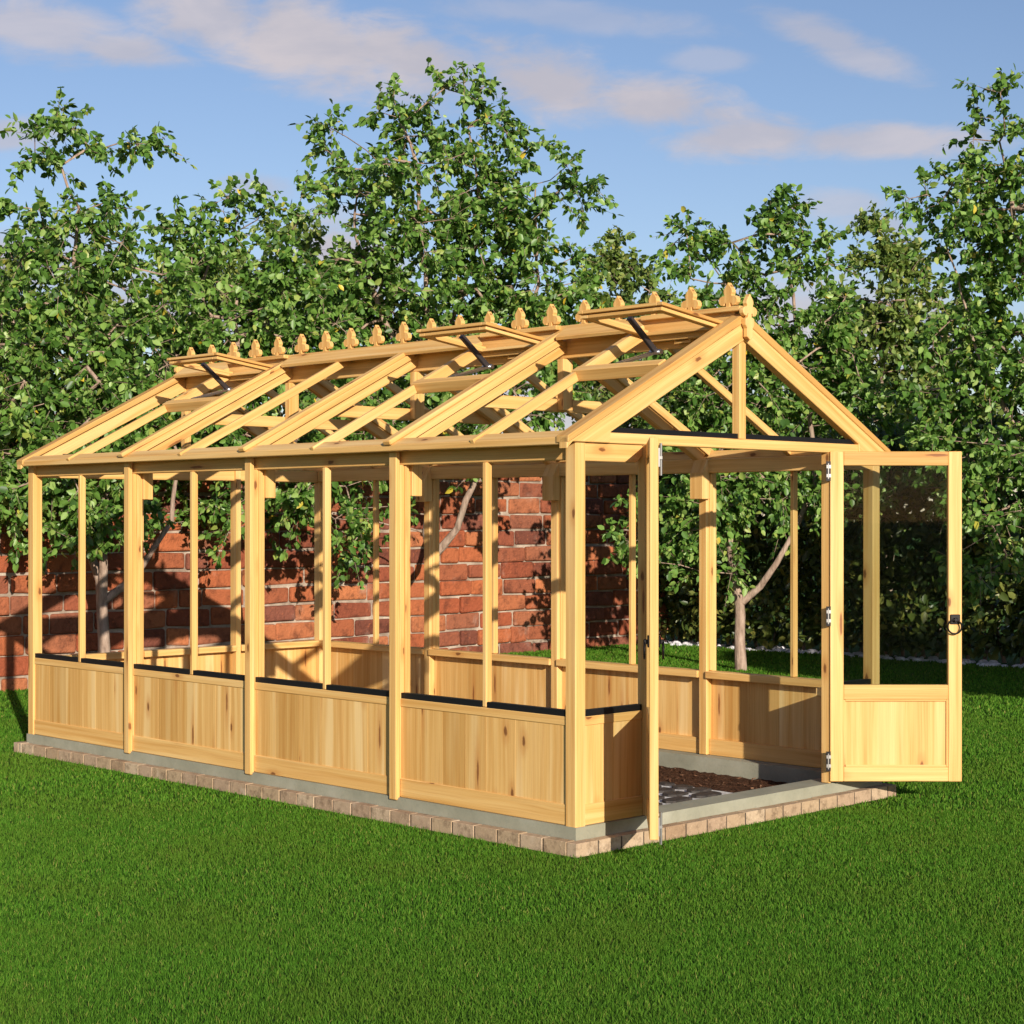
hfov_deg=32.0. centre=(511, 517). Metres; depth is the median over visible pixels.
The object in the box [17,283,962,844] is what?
greenhouse
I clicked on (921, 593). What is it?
hedge
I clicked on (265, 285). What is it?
garden tree
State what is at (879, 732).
door
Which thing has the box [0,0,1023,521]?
sky
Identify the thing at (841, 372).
garden tree
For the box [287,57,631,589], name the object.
garden tree
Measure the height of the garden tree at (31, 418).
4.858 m
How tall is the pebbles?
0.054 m
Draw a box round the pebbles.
[664,640,1023,667]
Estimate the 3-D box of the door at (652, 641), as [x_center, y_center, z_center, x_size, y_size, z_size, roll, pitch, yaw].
[0.586,0.495,7.474,0.084,1.637,0.665,0,0,3]
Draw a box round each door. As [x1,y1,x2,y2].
[643,437,663,844]
[826,451,962,781]
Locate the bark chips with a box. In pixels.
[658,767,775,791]
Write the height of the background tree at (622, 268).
5.043 m
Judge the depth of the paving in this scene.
8.83 m
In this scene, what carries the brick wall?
on the lawn at (566, 904)
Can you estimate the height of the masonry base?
0.170 m
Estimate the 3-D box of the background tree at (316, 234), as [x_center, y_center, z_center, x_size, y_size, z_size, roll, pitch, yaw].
[-2.385,-0.947,19.472,4.061,4.725,1.936,0,0,0]
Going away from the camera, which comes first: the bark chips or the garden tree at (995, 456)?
the bark chips
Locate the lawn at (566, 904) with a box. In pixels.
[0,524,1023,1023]
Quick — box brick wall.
[0,421,682,690]
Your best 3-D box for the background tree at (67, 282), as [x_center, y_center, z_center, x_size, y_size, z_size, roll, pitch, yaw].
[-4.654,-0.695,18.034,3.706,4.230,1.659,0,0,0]
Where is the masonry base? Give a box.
[14,733,895,857]
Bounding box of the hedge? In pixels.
[636,405,1023,663]
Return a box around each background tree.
[0,237,182,417]
[156,211,467,426]
[566,225,718,476]
[775,200,1004,600]
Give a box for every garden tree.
[0,86,204,652]
[123,162,418,570]
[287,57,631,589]
[597,182,908,670]
[871,63,1023,619]
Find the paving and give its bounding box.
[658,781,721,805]

